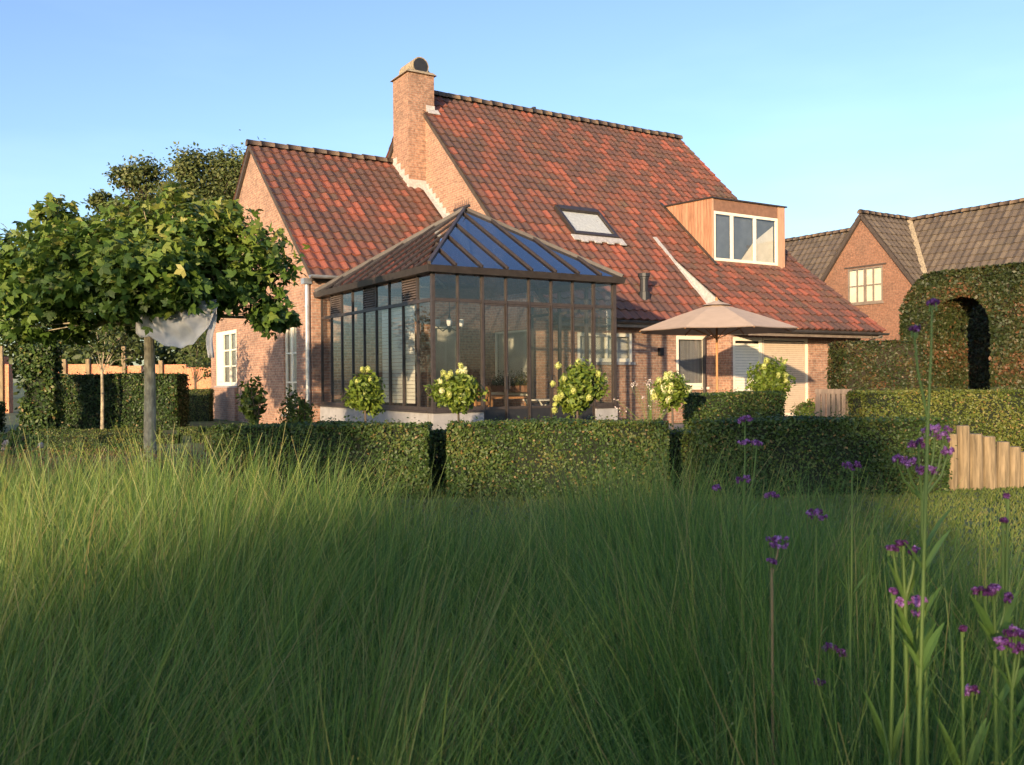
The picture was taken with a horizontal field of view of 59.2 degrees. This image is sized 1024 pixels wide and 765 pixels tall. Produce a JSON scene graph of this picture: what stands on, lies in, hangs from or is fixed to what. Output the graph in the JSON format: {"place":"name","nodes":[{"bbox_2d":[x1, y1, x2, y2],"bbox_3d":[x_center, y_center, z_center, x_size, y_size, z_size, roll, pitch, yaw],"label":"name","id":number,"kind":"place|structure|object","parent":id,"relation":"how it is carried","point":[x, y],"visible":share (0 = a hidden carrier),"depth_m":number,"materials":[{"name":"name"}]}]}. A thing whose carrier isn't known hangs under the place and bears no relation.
{"place":"outdoors","nodes":[
{"label":"outdoors","id":0,"kind":"place"},
{"bbox_2d":[0,346,12,412],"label":"wooden fence","id":1,"kind":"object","parent":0,"point":[6,383],"depth_m":35.00,"materials":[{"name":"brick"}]},
{"bbox_2d":[0,425,42,484],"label":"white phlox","id":2,"kind":"object","parent":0,"point":[22,439],"visible":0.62,"depth_m":10.45,"materials":[{"name":"green plant"}]},
{"bbox_2d":[0,441,254,503],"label":"russet grass","id":3,"kind":"structure","parent":0,"point":[156,456],"depth_m":8.53,"materials":[{"name":"green plant"}]},
{"bbox_2d":[345,393,388,404],"bbox_3d":[-3.209,0.655,19.944,0.415,0.850,1.600,-1,0,-32],"label":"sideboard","id":4,"kind":"object","parent":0,"point":[386,403],"visible":0.06,"depth_m":19.34,"materials":[{"name":"black wood"}]},
{"bbox_2d":[0,383,1023,764],"bbox_3d":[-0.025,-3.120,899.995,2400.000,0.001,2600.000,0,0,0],"label":"ground","id":5,"kind":"structure","parent":0,"point":[12,418],"depth_m":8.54,"materials":[{"name":"green plant"}]},
{"bbox_2d":[0,401,7,431],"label":"yew hedge","id":6,"kind":"object","parent":5,"relation":"on","point":[3,409],"visible":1,"depth_m":21.78,"materials":[{"name":"green plant"}]},
{"bbox_2d":[0,223,37,336],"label":"plane tree","id":7,"kind":"object","parent":5,"relation":"on","point":[5,239],"visible":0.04,"depth_m":14.35,"materials":[{"name":"green plant"}]},
{"bbox_2d":[0,323,48,394],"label":"distant tree","id":8,"kind":"object","parent":5,"relation":"on","point":[9,348],"visible":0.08,"depth_m":65.40,"materials":[{"name":"green plant"}]},
{"bbox_2d":[7,342,75,434],"bbox_3d":[-10.759,0.056,20.507,1.487,2.356,1.149,0,0,0],"label":"yew hedge","id":9,"kind":"object","parent":5,"relation":"on","point":[41,385],"visible":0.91,"depth_m":20.36,"materials":[{"name":"green plant"}]},
{"bbox_2d":[14,327,93,370],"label":"distant tree","id":10,"kind":"object","parent":5,"relation":"on","point":[69,355],"visible":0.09,"depth_m":60.82,"materials":[{"name":"green plant"}]},
{"bbox_2d":[11,439,142,455],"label":"box hedge","id":11,"kind":"object","parent":5,"relation":"on","point":[53,449],"visible":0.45,"depth_m":14.54,"materials":[{"name":"green plant"}]},
{"bbox_2d":[5,429,182,444],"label":"box hedge","id":12,"kind":"object","parent":5,"relation":"on","point":[97,437],"visible":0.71,"depth_m":17.11,"materials":[{"name":"green plant"}]},
{"bbox_2d":[33,425,163,435],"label":"box hedge","id":13,"kind":"object","parent":5,"relation":"on","point":[66,431],"visible":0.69,"depth_m":19.24,"materials":[{"name":"green plant"}]},
{"bbox_2d":[58,326,143,428],"bbox_3d":[-9.852,-0.504,21.608,2.180,3.406,1.696,0,0,0],"label":"young tree","id":14,"kind":"object","parent":5,"relation":"on","point":[105,346],"visible":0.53,"depth_m":21.49,"materials":[{"name":"green plant"}]},
{"bbox_2d":[62,314,163,365],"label":"distant tree","id":15,"kind":"object","parent":5,"relation":"on","point":[80,358],"visible":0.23,"depth_m":59.14,"materials":[{"name":"green plant"}]},
{"bbox_2d":[59,370,190,429],"bbox_3d":[-9.900,0.455,22.453,3.555,1.505,1.093,0,0,0],"label":"yew hedge","id":16,"kind":"object","parent":5,"relation":"on","point":[123,399],"visible":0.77,"depth_m":22.04,"materials":[{"name":"green plant"}]},
{"bbox_2d":[58,346,210,388],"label":"timber fence","id":17,"kind":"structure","parent":5,"relation":"on","point":[88,367],"depth_m":44.00,"materials":[{"name":"wood"}]},
{"bbox_2d":[0,178,309,461],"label":"plane tree","id":18,"kind":"object","parent":5,"relation":"on","point":[64,269],"visible":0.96,"depth_m":12.72,"materials":[{"name":"green plant"}]},
{"bbox_2d":[136,299,217,357],"bbox_3d":[-4.737,-0.756,12.677,1.191,0.822,0.228,0,0,6],"label":"draped cloth","id":19,"kind":"object","parent":18,"relation":"hanging from","point":[183,329],"visible":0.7,"depth_m":12.67,"materials":[{"name":"white fabric"}]},
{"bbox_2d":[136,339,195,366],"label":"distant tree","id":20,"kind":"object","parent":5,"relation":"on","point":[166,358],"visible":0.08,"depth_m":62.64,"materials":[{"name":"green plant"}]},
{"bbox_2d":[83,129,264,226],"bbox_3d":[-12.198,-4.042,34.180,8.222,10.411,5.739,-1,0,-22],"label":"robinia tree","id":21,"kind":"object","parent":5,"relation":"on","point":[220,181],"visible":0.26,"depth_m":33.58,"materials":[{"name":"green plant"}]},
{"bbox_2d":[160,329,210,366],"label":"distant tree","id":22,"kind":"object","parent":5,"relation":"on","point":[188,348],"visible":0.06,"depth_m":59.12,"materials":[{"name":"green plant"}]},
{"bbox_2d":[168,333,210,388],"bbox_3d":[-13.135,-0.585,37.492,2.087,3.473,2.006,0,0,44],"label":"young tree","id":23,"kind":"object","parent":5,"relation":"on","point":[202,362],"visible":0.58,"depth_m":37.45,"materials":[{"name":"green plant"}]},
{"bbox_2d":[176,424,212,435],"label":"box hedge","id":24,"kind":"object","parent":5,"relation":"on","point":[191,430],"visible":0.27,"depth_m":19.65,"materials":[{"name":"green plant"}]},
{"bbox_2d":[188,387,215,421],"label":"box hedge","id":25,"kind":"object","parent":5,"relation":"on","point":[202,403],"visible":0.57,"depth_m":26.53,"materials":[{"name":"green plant"}]},
{"bbox_2d":[191,432,213,442],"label":"box hedge","id":26,"kind":"object","parent":5,"relation":"on","point":[200,437],"visible":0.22,"depth_m":17.44,"materials":[{"name":"green plant"}]},
{"bbox_2d":[203,440,212,451],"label":"box hedge","id":27,"kind":"object","parent":5,"relation":"on","point":[209,443],"visible":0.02,"depth_m":15.23,"materials":[{"name":"green plant"}]},
{"bbox_2d":[235,374,268,424],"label":"laurel shrub","id":28,"kind":"object","parent":5,"relation":"on","point":[252,412],"visible":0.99,"depth_m":16.32,"materials":[{"name":"green plant"}]},
{"bbox_2d":[277,385,317,422],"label":"garden shrub","id":29,"kind":"object","parent":5,"relation":"on","point":[303,411],"visible":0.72,"depth_m":15.91,"materials":[{"name":"green plant"}]},
{"bbox_2d":[208,415,439,499],"bbox_3d":[-1.913,0.760,9.274,2.332,0.858,0.725,0,0,0],"label":"clipped hedge","id":30,"kind":"object","parent":5,"relation":"on","point":[412,435],"visible":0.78,"depth_m":9.02,"materials":[{"name":"green plant"}]},
{"bbox_2d":[340,365,385,421],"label":"standard hydrangea","id":31,"kind":"object","parent":5,"relation":"on","point":[364,392],"visible":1,"depth_m":12.40,"materials":[{"name":"green plant"}]},
{"bbox_2d":[431,424,446,488],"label":"clipped hedge","id":32,"kind":"object","parent":5,"relation":"on","point":[441,438],"visible":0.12,"depth_m":9.78,"materials":[{"name":"green plant"}]},
{"bbox_2d":[423,362,488,422],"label":"standard hydrangea","id":33,"kind":"object","parent":5,"relation":"on","point":[454,392],"visible":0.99,"depth_m":12.15,"materials":[{"name":"green plant"}]},
{"bbox_2d":[313,201,625,429],"bbox_3d":[-1.107,-1.456,19.737,4.630,5.140,5.980,-1,0,-32],"label":"conservatory","id":34,"kind":"object","parent":5,"relation":"on","point":[465,254],"visible":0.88,"depth_m":18.04,"materials":[{"name":"brown metal"}]},
{"bbox_2d":[435,289,463,332],"bbox_3d":[-1.295,-2.029,18.547,0.670,2.000,0.594,-1,0,-32],"label":"chandelier","id":35,"kind":"object","parent":34,"relation":"hanging from","point":[449,323],"visible":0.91,"depth_m":18.40,"materials":[{"name":"black metal"}]},
{"bbox_2d":[474,386,490,406],"bbox_3d":[-0.436,0.573,17.727,0.440,0.990,0.440,0,0,44],"label":"dining chair","id":36,"kind":"object","parent":34,"relation":"on","point":[488,403],"visible":0.1,"depth_m":17.97,"materials":[{"name":"brown wood"}]},
{"bbox_2d":[484,303,506,420],"bbox_3d":[-0.312,-0.198,16.918,0.454,2.559,0.094,-1,0,-32],"label":"door","id":37,"kind":"structure","parent":34,"relation":"in","point":[492,413],"depth_m":16.98,"materials":[{"name":"brown metal"}]},
{"bbox_2d":[478,396,526,406],"bbox_3d":[-0.468,0.680,19.535,1.000,0.760,1.700,-1,0,-32],"label":"dining table","id":38,"kind":"object","parent":34,"relation":"on","point":[502,397],"visible":0.17,"depth_m":18.86,"materials":[{"name":"brown wood"}]},
{"bbox_2d":[488,368,526,391],"bbox_3d":[-0.012,-0.075,22.414,0.615,0.615,1.602,-1,0,-32],"label":"window box","id":39,"kind":"object","parent":34,"relation":"on","point":[517,385],"visible":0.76,"depth_m":22.23,"materials":[{"name":"wood"}]},
{"bbox_2d":[507,304,528,420],"bbox_3d":[0.122,-0.203,17.189,0.467,2.559,0.094,-1,0,-32],"label":"door","id":40,"kind":"structure","parent":34,"relation":"in","point":[522,411],"depth_m":17.24,"materials":[{"name":"brown metal"}]},
{"bbox_2d":[523,399,548,404],"bbox_3d":[0.654,0.701,18.113,0.675,0.726,0.560,-1,0,-38],"label":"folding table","id":41,"kind":"object","parent":34,"relation":"on","point":[538,400],"visible":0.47,"depth_m":17.96,"materials":[{"name":"beige paint"}]},
{"bbox_2d":[530,305,551,418],"bbox_3d":[0.562,-0.208,17.464,0.467,2.559,0.094,-1,0,-32],"label":"door","id":42,"kind":"structure","parent":34,"relation":"in","point":[542,410],"depth_m":17.54,"materials":[{"name":"brown metal"}]},
{"bbox_2d":[553,306,572,418],"bbox_3d":[1.002,-0.213,17.739,0.467,2.559,0.094,-1,0,-32],"label":"door","id":43,"kind":"structure","parent":34,"relation":"in","point":[559,413],"depth_m":17.78,"materials":[{"name":"brown metal"}]},
{"bbox_2d":[574,307,593,420],"bbox_3d":[1.436,-0.217,18.011,0.454,2.559,0.094,-1,0,-32],"label":"door","id":44,"kind":"structure","parent":34,"relation":"in","point":[585,415],"depth_m":18.10,"materials":[{"name":"brown metal"}]},
{"bbox_2d":[210,57,889,423],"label":"brick house","id":45,"kind":"structure","parent":5,"relation":"on","point":[668,225],"depth_m":24.97,"materials":[{"name":"orange brick"}]},
{"bbox_2d":[214,329,236,387],"bbox_3d":[-8.736,-0.701,27.635,0.190,1.756,2.500,-1,0,-32],"label":"window","id":46,"kind":"structure","parent":45,"relation":"in","point":[228,337],"depth_m":27.55,"materials":[{"name":"beige paint"}]},
{"bbox_2d":[281,327,296,415],"bbox_3d":[-5.483,-0.332,22.474,0.230,2.376,1.100,-1,0,-32],"label":"window","id":47,"kind":"structure","parent":45,"relation":"in","point":[292,332],"depth_m":22.61,"materials":[{"name":"beige paint"}]},
{"bbox_2d":[435,326,459,406],"bbox_3d":[-1.700,-0.322,22.999,0.792,2.242,0.120,-1,0,-32],"label":"window","id":48,"kind":"structure","parent":45,"relation":"in","point":[445,342],"depth_m":23.04,"materials":[{"name":"clear glass"}]},
{"bbox_2d":[491,329,526,395],"bbox_3d":[0.191,-0.492,22.488,0.210,1.626,2.430,-1,0,-32],"label":"window","id":49,"kind":"structure","parent":45,"relation":"in","point":[517,339],"depth_m":22.89,"materials":[{"name":"clear glass"}]},
{"bbox_2d":[577,332,635,364],"bbox_3d":[2.287,-0.828,22.242,1.810,0.786,0.190,-1,0,-32],"label":"window","id":50,"kind":"structure","parent":45,"relation":"in","point":[603,340],"depth_m":22.29,"materials":[{"name":"beige paint"}]},
{"bbox_2d":[676,336,709,389],"bbox_3d":[4.706,-0.520,23.754,1.170,1.416,0.190,-1,0,-32],"label":"window","id":51,"kind":"structure","parent":45,"relation":"in","point":[689,349],"depth_m":23.83,"materials":[{"name":"beige paint"}]},
{"bbox_2d":[440,414,672,498],"bbox_3d":[0.452,0.749,9.274,2.400,0.843,0.734,0,0,0],"label":"clipped hedge","id":52,"kind":"object","parent":5,"relation":"on","point":[503,444],"visible":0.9,"depth_m":9.02,"materials":[{"name":"green plant"}]},
{"bbox_2d":[550,357,610,417],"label":"standard hydrangea","id":53,"kind":"object","parent":5,"relation":"on","point":[579,389],"visible":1,"depth_m":11.43,"materials":[{"name":"green plant"}]},
{"bbox_2d":[203,486,1023,759],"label":"lawn grass","id":54,"kind":"structure","parent":5,"relation":"on","point":[1014,496],"depth_m":7.95,"materials":[{"name":"green plant"}]},
{"bbox_2d":[649,371,692,429],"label":"standard hydrangea","id":55,"kind":"object","parent":5,"relation":"on","point":[667,386],"visible":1,"depth_m":11.08,"materials":[{"name":"green plant"}]},
{"bbox_2d":[666,425,693,488],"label":"clipped hedge","id":56,"kind":"object","parent":5,"relation":"on","point":[680,442],"visible":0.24,"depth_m":9.63,"materials":[{"name":"green plant"}]},
{"bbox_2d":[680,385,787,429],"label":"clipped hedge","id":57,"kind":"object","parent":5,"relation":"on","point":[762,403],"visible":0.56,"depth_m":12.07,"materials":[{"name":"green plant"}]},
{"bbox_2d":[745,356,795,401],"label":"standard hydrangea","id":58,"kind":"object","parent":5,"relation":"on","point":[766,376],"visible":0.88,"depth_m":13.89,"materials":[{"name":"green plant"}]},
{"bbox_2d":[789,398,814,415],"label":"garden shrub","id":59,"kind":"object","parent":5,"relation":"on","point":[804,407],"visible":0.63,"depth_m":23.30,"materials":[{"name":"green plant"}]},
{"bbox_2d":[685,409,958,496],"bbox_3d":[3.127,0.711,9.270,2.676,0.880,0.723,0,0,0],"label":"clipped hedge","id":60,"kind":"object","parent":5,"relation":"on","point":[822,439],"visible":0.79,"depth_m":9.02,"materials":[{"name":"green plant"}]},
{"bbox_2d":[814,389,851,416],"bbox_3d":[4.696,0.595,13.010,0.550,1.010,0.505,0,0,32],"label":"wooden fence","id":61,"kind":"object","parent":5,"relation":"on","point":[828,402],"visible":0.38,"depth_m":12.82,"materials":[{"name":"brown wood"}]},
{"bbox_2d":[825,336,928,416],"bbox_3d":[7.864,0.035,19.491,1.976,2.085,1.239,0,0,0],"label":"beech hedge","id":62,"kind":"object","parent":5,"relation":"on","point":[872,364],"visible":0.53,"depth_m":19.04,"materials":[{"name":"green plant"}]},
{"bbox_2d":[844,384,1023,450],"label":"clipped hedge","id":63,"kind":"object","parent":5,"relation":"on","point":[998,414],"visible":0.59,"depth_m":12.03,"materials":[{"name":"green plant"}]},
{"bbox_2d":[946,434,957,490],"bbox_3d":[4.567,0.836,9.358,0.114,0.605,0.109,-1,0,-15],"label":"palisade post","id":64,"kind":"object","parent":5,"relation":"on","point":[953,483],"visible":0.47,"depth_m":9.31,"materials":[{"name":"brown wood"}]},
{"bbox_2d":[898,260,1023,389],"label":"hedge arch","id":65,"kind":"structure","parent":5,"relation":"on","point":[996,291],"depth_m":19.92,"materials":[{"name":"green plant"}]},
{"bbox_2d":[956,425,969,489],"bbox_3d":[4.696,0.792,9.382,0.126,0.690,0.146,0,0,20],"label":"palisade post","id":66,"kind":"object","parent":5,"relation":"on","point":[963,432],"visible":0.8,"depth_m":9.33,"materials":[{"name":"brown wood"}]},
{"bbox_2d":[970,433,982,489],"bbox_3d":[4.849,0.836,9.423,0.144,0.600,0.138,-1,0,-14],"label":"palisade post","id":67,"kind":"object","parent":5,"relation":"on","point":[976,460],"visible":0.71,"depth_m":9.36,"materials":[{"name":"brown wood"}]},
{"bbox_2d":[962,304,993,389],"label":"beech hedge","id":68,"kind":"object","parent":5,"relation":"on","point":[978,346],"visible":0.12,"depth_m":22.79,"materials":[{"name":"green plant"}]},
{"bbox_2d":[983,436,996,489],"bbox_3d":[5.007,0.850,9.460,0.153,0.570,0.138,0,0,43],"label":"palisade post","id":69,"kind":"object","parent":5,"relation":"on","point":[989,461],"visible":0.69,"depth_m":9.40,"materials":[{"name":"brown wood"}]},
{"bbox_2d":[996,441,1009,488],"bbox_3d":[5.168,0.878,9.492,0.142,0.510,0.126,-1,0,-24],"label":"palisade post","id":70,"kind":"object","parent":5,"relation":"on","point":[1002,459],"visible":0.83,"depth_m":9.44,"materials":[{"name":"brown wood"}]},
{"bbox_2d":[1009,446,1020,487],"bbox_3d":[5.304,0.904,9.524,0.138,0.455,0.126,-1,0,-12],"label":"palisade post","id":71,"kind":"object","parent":5,"relation":"on","point":[1015,468],"visible":0.69,"depth_m":9.47,"materials":[{"name":"brown wood"}]},
{"bbox_2d":[1020,451,1023,486],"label":"palisade post","id":72,"kind":"object","parent":5,"relation":"on","point":[1022,468],"visible":0.43,"depth_m":9.52,"materials":[{"name":"brown wood"}]},
{"bbox_2d":[0,0,1023,382],"label":"sky","id":73,"kind":"structure","parent":0,"point":[826,111],"materials":[{"name":"blue"}]},
{"bbox_2d":[668,424,683,430],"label":"terrace","id":74,"kind":"structure","parent":0,"point":[678,425],"depth_m":21.42,"materials":[{"name":"grey stone"}]},
{"bbox_2d":[614,379,667,419],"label":"gaura plant","id":75,"kind":"object","parent":74,"relation":"on","point":[649,413],"visible":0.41,"depth_m":18.14,"materials":[{"name":"green plant"}]},
{"bbox_2d":[639,297,798,391],"bbox_3d":[4.341,-0.380,19.086,3.190,2.860,3.190,0,0,11],"label":"parasol","id":76,"kind":"object","parent":74,"relation":"on","point":[716,317],"visible":0.96,"depth_m":18.50,"materials":[{"name":"beige fabric"}]},
{"bbox_2d":[785,198,1023,340],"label":"neighbour house","id":77,"kind":"structure","parent":0,"point":[874,265],"depth_m":35.44,"materials":[{"name":"brick"}]},
{"bbox_2d":[848,265,883,305],"bbox_3d":[14.083,-3.838,35.901,0.170,1.486,1.710,-1,0,-32],"label":"window","id":78,"kind":"structure","parent":77,"relation":"in","point":[865,285],"depth_m":35.87,"materials":[{"name":"white glass"}]},
{"label":"flower bed","id":79,"kind":"structure","parent":0,"visible":0},
{"bbox_2d":[712,475,750,703],"bbox_3d":[0.515,0.700,2.104,0.094,0.972,0.032,0,0,0],"label":"verbena plant","id":80,"kind":"object","parent":79,"relation":"on","point":[717,487],"visible":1,"depth_m":2.10,"materials":[{"name":"green plant"}]},
{"bbox_2d":[730,415,762,683],"bbox_3d":[0.575,0.631,2.203,0.081,1.107,0.035,0,0,0],"label":"verbena plant","id":81,"kind":"object","parent":79,"relation":"on","point":[756,444],"visible":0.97,"depth_m":2.20,"materials":[{"name":"green plant"}]},
{"bbox_2d":[764,491,779,731],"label":"verbena plant","id":82,"kind":"object","parent":79,"relation":"on","point":[772,494],"visible":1,"depth_m":2.10,"materials":[{"name":"green plant"}]},
{"bbox_2d":[766,535,789,764],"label":"verbena plant","id":83,"kind":"object","parent":79,"relation":"on","point":[776,540],"visible":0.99,"depth_m":1.70,"materials":[{"name":"green plant"}]},
{"bbox_2d":[806,508,827,736],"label":"verbena plant","id":84,"kind":"object","parent":79,"relation":"on","point":[816,512],"visible":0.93,"depth_m":1.80,"materials":[{"name":"green plant"}]},
{"bbox_2d":[810,642,846,764],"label":"verbena plant","id":85,"kind":"object","parent":79,"relation":"on","point":[829,651],"visible":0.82,"depth_m":1.70,"materials":[{"name":"plant"}]},
{"bbox_2d":[836,461,867,764],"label":"verbena plant","id":86,"kind":"object","parent":79,"relation":"on","point":[849,465],"visible":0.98,"depth_m":1.90,"materials":[{"name":"green plant"}]},
{"bbox_2d":[859,587,908,764],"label":"verbena plant","id":87,"kind":"object","parent":79,"relation":"on","point":[894,739],"visible":0.98,"depth_m":1.30,"materials":[{"name":"green plant"}]},
{"bbox_2d":[878,535,933,764],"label":"verbena plant","id":88,"kind":"object","parent":79,"relation":"on","point":[892,549],"visible":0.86,"depth_m":1.40,"materials":[{"name":"green plant"}]},
{"bbox_2d":[894,595,936,764],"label":"verbena plant","id":89,"kind":"object","parent":79,"relation":"on","point":[915,612],"visible":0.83,"depth_m":1.40,"materials":[{"name":"green plant"}]},
{"bbox_2d":[891,423,954,764],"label":"verbena plant","id":90,"kind":"object","parent":79,"relation":"on","point":[943,438],"visible":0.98,"depth_m":1.45,"materials":[{"name":"green plant"}]},
{"bbox_2d":[902,298,950,764],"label":"verbena plant","id":91,"kind":"object","parent":79,"relation":"on","point":[924,658],"visible":1,"depth_m":1.25,"materials":[{"name":"green plant"}]},
{"bbox_2d":[932,625,989,764],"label":"verbena plant","id":92,"kind":"object","parent":79,"relation":"on","point":[963,629],"visible":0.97,"depth_m":1.30,"materials":[{"name":"green plant"}]},
{"bbox_2d":[964,683,979,744],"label":"verbena plant","id":93,"kind":"object","parent":79,"relation":"on","point":[973,689],"visible":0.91,"depth_m":1.35,"materials":[{"name":"purple plant"}]},
{"bbox_2d":[970,583,1021,764],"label":"verbena plant","id":94,"kind":"object","parent":79,"relation":"on","point":[1004,620],"visible":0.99,"depth_m":1.35,"materials":[{"name":"green plant"}]},
{"bbox_2d":[980,493,1023,764],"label":"verbena plant","id":95,"kind":"object","parent":79,"relation":"on","point":[1004,521],"visible":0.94,"depth_m":1.40,"materials":[{"name":"green plant"}]},
{"bbox_2d":[987,624,1023,764],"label":"verbena plant","id":96,"kind":"object","parent":79,"relation":"on","point":[1014,646],"visible":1,"depth_m":1.30,"materials":[{"name":"green plant"}]}
]}

